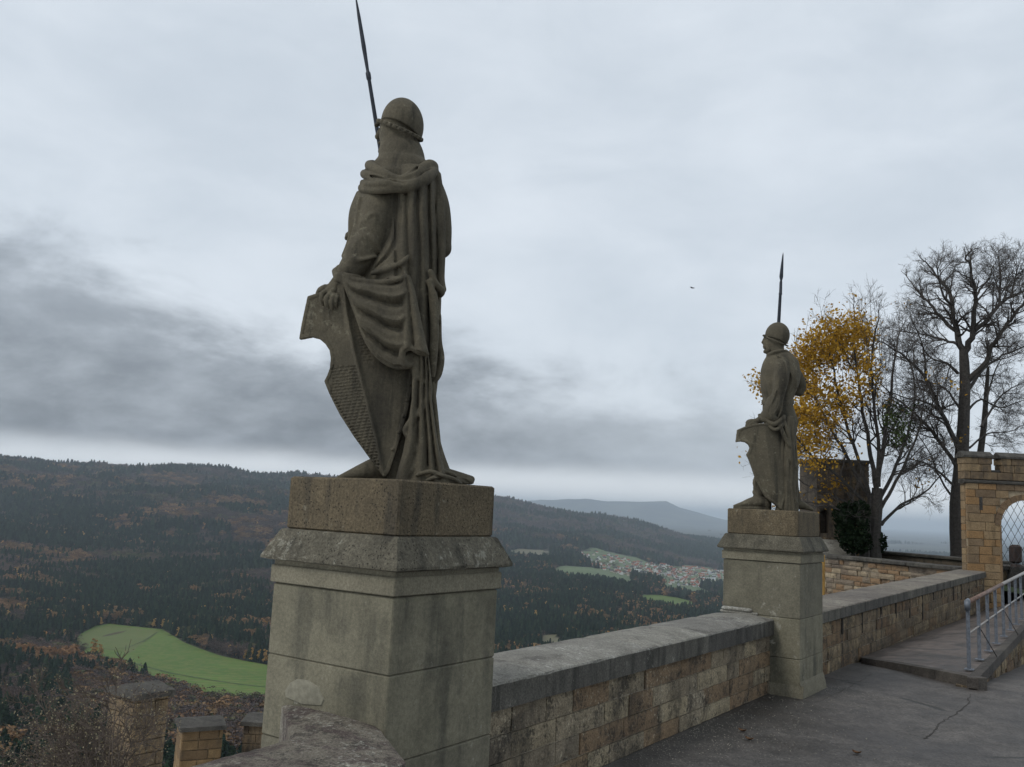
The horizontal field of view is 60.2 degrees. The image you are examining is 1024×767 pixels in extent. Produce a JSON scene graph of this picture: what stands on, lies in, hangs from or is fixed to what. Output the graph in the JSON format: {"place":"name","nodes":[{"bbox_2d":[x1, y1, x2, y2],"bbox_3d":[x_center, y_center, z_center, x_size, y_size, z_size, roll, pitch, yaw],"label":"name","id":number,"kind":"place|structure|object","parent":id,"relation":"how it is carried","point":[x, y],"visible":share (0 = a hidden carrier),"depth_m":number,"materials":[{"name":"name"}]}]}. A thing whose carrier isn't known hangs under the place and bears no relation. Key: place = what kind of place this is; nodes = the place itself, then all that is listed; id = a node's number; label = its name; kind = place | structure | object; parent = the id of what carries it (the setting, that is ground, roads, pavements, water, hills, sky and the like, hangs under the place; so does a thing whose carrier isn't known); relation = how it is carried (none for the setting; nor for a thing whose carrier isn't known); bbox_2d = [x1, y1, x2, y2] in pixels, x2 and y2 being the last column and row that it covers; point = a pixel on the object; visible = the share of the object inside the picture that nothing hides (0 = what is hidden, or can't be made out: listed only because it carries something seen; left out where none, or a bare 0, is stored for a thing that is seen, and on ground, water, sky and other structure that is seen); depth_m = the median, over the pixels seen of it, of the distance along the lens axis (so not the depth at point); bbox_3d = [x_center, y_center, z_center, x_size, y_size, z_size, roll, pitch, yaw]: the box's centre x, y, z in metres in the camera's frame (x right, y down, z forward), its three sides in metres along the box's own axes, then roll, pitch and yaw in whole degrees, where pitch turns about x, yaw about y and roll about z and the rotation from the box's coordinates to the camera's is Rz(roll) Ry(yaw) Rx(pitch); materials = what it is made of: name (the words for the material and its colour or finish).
{"place":"outdoors","nodes":[
{"label":"outdoors","id":0,"kind":"place"},
{"bbox_2d":[104,631,124,635],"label":"bare ground","id":1,"kind":"structure","parent":0,"point":[114,633],"depth_m":1210.32,"materials":[{"name":"soil"}]},
{"bbox_2d":[77,625,159,652],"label":"green field","id":2,"kind":"structure","parent":0,"point":[122,640],"depth_m":1175.83,"materials":[{"name":"green plant"}]},
{"bbox_2d":[79,624,266,694],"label":"green field","id":3,"kind":"structure","parent":0,"point":[163,650],"depth_m":984.58,"materials":[{"name":"green plant"}]},
{"bbox_2d":[116,652,263,686],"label":"field track","id":4,"kind":"structure","parent":0,"point":[185,675],"depth_m":919.21,"materials":[{"name":"soil"}]},
{"bbox_2d":[0,0,1023,534],"label":"sky","id":5,"kind":"structure","parent":0,"point":[179,179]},
{"bbox_2d":[511,549,548,554],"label":"stubble field","id":6,"kind":"structure","parent":0,"point":[538,552],"depth_m":3618.17,"materials":[{"name":"plant"}]},
{"bbox_2d":[65,471,1023,664],"bbox_3d":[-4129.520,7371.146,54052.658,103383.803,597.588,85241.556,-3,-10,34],"label":"terrain","id":7,"kind":"structure","parent":0,"point":[666,514],"depth_m":19249.97,"materials":[{"name":"grey"}]},
{"bbox_2d":[12,642,34,651],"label":"beech tree","id":8,"kind":"object","parent":7,"relation":"on","point":[24,649],"visible":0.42,"depth_m":902.50,"materials":[{"name":"brown plant"}]},
{"bbox_2d":[36,646,56,654],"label":"beech tree","id":9,"kind":"object","parent":7,"relation":"on","point":[46,649],"visible":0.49,"depth_m":913.51,"materials":[{"name":"brown plant"}]},
{"bbox_2d":[52,648,72,654],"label":"beech tree","id":10,"kind":"object","parent":7,"relation":"on","point":[59,651],"visible":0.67,"depth_m":917.46,"materials":[{"name":"brown plant"}]},
{"bbox_2d":[61,644,79,654],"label":"beech tree","id":11,"kind":"object","parent":7,"relation":"on","point":[70,646],"visible":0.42,"depth_m":951.34,"materials":[{"name":"brown plant"}]},
{"bbox_2d":[68,647,84,654],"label":"beech tree","id":12,"kind":"object","parent":7,"relation":"on","point":[74,652],"visible":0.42,"depth_m":939.70,"materials":[{"name":"brown plant"}]},
{"bbox_2d":[0,641,182,766],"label":"bare shrub","id":13,"kind":"object","parent":7,"relation":"on","point":[65,753],"visible":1,"depth_m":8.54,"materials":[{"name":"plant"}]},
{"bbox_2d":[90,638,98,652],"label":"larch tree","id":14,"kind":"object","parent":7,"relation":"on","point":[94,648],"visible":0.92,"depth_m":1030.16,"materials":[{"name":"brown plant"}]},
{"bbox_2d":[96,644,103,655],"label":"larch tree","id":15,"kind":"object","parent":7,"relation":"on","point":[101,649],"visible":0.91,"depth_m":1016.16,"materials":[{"name":"brown plant"}]},
{"bbox_2d":[262,649,267,661],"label":"larch tree","id":16,"kind":"object","parent":7,"relation":"on","point":[265,655],"visible":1,"depth_m":1017.83,"materials":[{"name":"brown plant"}]},
{"bbox_2d":[0,454,1023,766],"bbox_3d":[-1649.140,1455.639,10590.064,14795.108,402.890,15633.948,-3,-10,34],"label":"forest","id":17,"kind":"object","parent":7,"relation":"on","point":[102,538],"visible":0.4,"depth_m":1940.37,"materials":[{"name":"green plant"}]},
{"bbox_2d":[543,634,559,641],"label":"stubble field","id":18,"kind":"structure","parent":0,"point":[548,637],"depth_m":1307.06,"materials":[{"name":"plant"}]},
{"bbox_2d":[556,566,630,581],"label":"green field","id":19,"kind":"structure","parent":0,"point":[583,570],"depth_m":2728.95,"materials":[{"name":"green plant"}]},
{"bbox_2d":[584,548,652,569],"bbox_3d":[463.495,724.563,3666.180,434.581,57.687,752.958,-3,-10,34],"label":"green field","id":20,"kind":"structure","parent":0,"point":[603,552],"depth_m":3715.70,"materials":[{"name":"green plant"}]},
{"bbox_2d":[583,551,722,587],"bbox_3d":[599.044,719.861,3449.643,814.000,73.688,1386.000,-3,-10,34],"label":"village ground","id":21,"kind":"structure","parent":0,"point":[662,574],"depth_m":3261.45,"materials":[{"name":"green plant"}]},
{"bbox_2d":[643,595,691,605],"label":"green field","id":22,"kind":"structure","parent":0,"point":[667,598],"depth_m":2221.01,"materials":[{"name":"green plant"}]},
{"bbox_2d":[665,584,707,591],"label":"green field","id":23,"kind":"structure","parent":0,"point":[687,587],"depth_m":2810.35,"materials":[{"name":"green plant"}]},
{"bbox_2d":[684,565,722,578],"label":"green field","id":24,"kind":"structure","parent":0,"point":[698,571],"depth_m":3837.93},
{"bbox_2d":[601,662,1023,766],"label":"road","id":25,"kind":"structure","parent":0,"point":[983,729],"depth_m":7.86,"materials":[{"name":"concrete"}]},
{"bbox_2d":[191,705,405,766],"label":"parapet wall","id":26,"kind":"structure","parent":25,"relation":"on","point":[309,737],"depth_m":3.70,"materials":[{"name":"stone"}]},
{"bbox_2d":[260,476,512,766],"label":"statue pier","id":27,"kind":"structure","parent":25,"relation":"on","point":[383,618],"depth_m":4.40,"materials":[{"name":"stone"}]},
{"bbox_2d":[299,0,474,484],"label":"knight statue","id":28,"kind":"object","parent":27,"relation":"on","point":[372,320],"visible":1,"depth_m":4.74,"materials":[{"name":"stone"}]},
{"bbox_2d":[489,613,773,766],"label":"parapet wall","id":29,"kind":"structure","parent":25,"relation":"on","point":[600,700],"depth_m":6.66,"materials":[{"name":"stone"}]},
{"bbox_2d":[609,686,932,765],"bbox_3d":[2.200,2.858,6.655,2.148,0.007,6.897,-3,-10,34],"label":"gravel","id":30,"kind":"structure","parent":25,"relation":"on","point":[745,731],"depth_m":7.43,"materials":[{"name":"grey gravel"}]},
{"bbox_2d":[717,508,828,698],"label":"statue pier","id":31,"kind":"structure","parent":25,"relation":"on","point":[773,561],"depth_m":9.49,"materials":[{"name":"stone"}]},
{"bbox_2d":[733,254,813,510],"bbox_3d":[3.034,-0.095,10.145,0.921,3.073,0.461,8,-10,-32],"label":"knight statue","id":32,"kind":"object","parent":31,"relation":"on","point":[767,435],"visible":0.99,"depth_m":9.88,"materials":[{"name":"stone"}]},
{"bbox_2d":[822,569,985,674],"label":"parapet wall","id":33,"kind":"structure","parent":25,"relation":"on","point":[858,623],"depth_m":13.81,"materials":[{"name":"stone"}]},
{"bbox_2d":[822,555,824,594],"bbox_3d":[4.583,3.074,13.087,0.080,1.060,0.100,-3,-10,34],"label":"ochre post","id":34,"kind":"object","parent":33,"relation":"attached to","point":[823,574],"visible":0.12,"depth_m":13.08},
{"bbox_2d":[861,622,1023,690],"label":"kerb","id":35,"kind":"structure","parent":25,"relation":"on","point":[981,673],"depth_m":10.96,"materials":[{"name":"stone"}]},
{"bbox_2d":[964,571,1023,670],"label":"railing","id":36,"kind":"object","parent":35,"relation":"on","point":[968,601],"visible":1,"depth_m":12.55,"materials":[{"name":"metal"}]},
{"bbox_2d":[925,694,970,737],"bbox_3d":[4.330,3.245,8.680,0.076,0.001,2.676,-3,-10,35],"label":"road crack","id":37,"kind":"object","parent":25,"relation":"on","point":[948,717],"visible":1,"depth_m":8.56,"materials":[{"name":"grey asphalt"}]},
{"bbox_2d":[955,451,1023,609],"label":"gate","id":38,"kind":"structure","parent":25,"relation":"on","point":[988,496],"depth_m":22.86,"materials":[{"name":"stone"}]},
{"bbox_2d":[955,638,1023,687],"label":"retaining wall","id":39,"kind":"structure","parent":25,"relation":"on","point":[1014,659],"depth_m":12.96,"materials":[{"name":"stone"}]},
{"bbox_2d":[862,598,1023,673],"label":"raised pavement","id":40,"kind":"structure","parent":0,"point":[944,647],"depth_m":13.07,"materials":[{"name":"grey concrete"}]},
{"bbox_2d":[1007,545,1023,601],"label":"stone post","id":41,"kind":"object","parent":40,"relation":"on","point":[1015,556],"visible":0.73,"depth_m":24.52,"materials":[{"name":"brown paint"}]},
{"bbox_2d":[1004,585,1023,593],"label":"grass ground","id":42,"kind":"structure","parent":0,"point":[1006,588],"depth_m":23.75,"materials":[{"name":"green plant"}]},
{"bbox_2d":[798,458,869,561],"bbox_3d":[11.459,5.528,31.173,1.985,5.635,2.685,3,-8,0],"label":"turret","id":43,"kind":"object","parent":42,"relation":"on","point":[826,530],"visible":0.13,"depth_m":30.89,"materials":[{"name":"stone"}]},
{"bbox_2d":[738,273,968,563],"bbox_3d":[11.599,1.276,30.418,7.406,10.042,8.089,-3,-10,34],"label":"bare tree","id":44,"kind":"object","parent":42,"relation":"on","point":[828,348],"visible":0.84,"depth_m":29.45,"materials":[{"name":"yellow plant"}]},
{"bbox_2d":[831,500,887,560],"bbox_3d":[11.507,5.062,29.384,1.613,2.463,1.672,-3,-10,34],"label":"evergreen bush","id":45,"kind":"object","parent":42,"relation":"on","point":[848,534],"visible":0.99,"depth_m":29.12,"materials":[{"name":"green plant"}]},
{"bbox_2d":[865,233,1023,556],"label":"bare tree","id":46,"kind":"object","parent":42,"relation":"on","point":[968,380],"visible":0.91,"depth_m":31.26,"materials":[{"name":"brown plant"}]},
{"bbox_2d":[882,551,1013,570],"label":"parapet wall","id":47,"kind":"structure","parent":42,"relation":"on","point":[932,559],"depth_m":29.56,"materials":[{"name":"stone"}]},
{"bbox_2d":[1003,564,1023,603],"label":"parapet wall","id":48,"kind":"structure","parent":42,"relation":"on","point":[1005,578],"depth_m":24.53,"materials":[{"name":"stone"}]},
{"label":"ground","id":49,"kind":"structure","parent":0,"visible":0},
{"bbox_2d":[823,553,961,593],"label":"parapet wall","id":50,"kind":"structure","parent":49,"relation":"on","point":[842,575],"depth_m":26.45,"materials":[{"name":"beige stone"}]},
{"bbox_3d":[-4.785,10.104,13.024,4.218,7.400,7.697,-3,-10,34],"label":"rampart wall","id":51,"kind":"object","parent":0,"visible":0},
{"bbox_2d":[104,680,175,766],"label":"merlon","id":52,"kind":"object","parent":51,"relation":"on","point":[148,686],"visible":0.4,"depth_m":11.34,"materials":[{"name":"brown stone"}]},
{"bbox_2d":[173,715,226,766],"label":"merlon","id":53,"kind":"object","parent":51,"relation":"on","point":[198,740],"visible":0.92,"depth_m":15.22,"materials":[{"name":"beige stone"}]},
{"bbox_2d":[240,712,262,752],"bbox_3d":[-4.642,7.466,16.440,0.789,2.524,0.820,3,-8,0],"label":"merlon","id":54,"kind":"object","parent":51,"relation":"on","point":[251,723],"visible":0.34,"depth_m":16.22,"materials":[{"name":"beige stone"}]}
]}

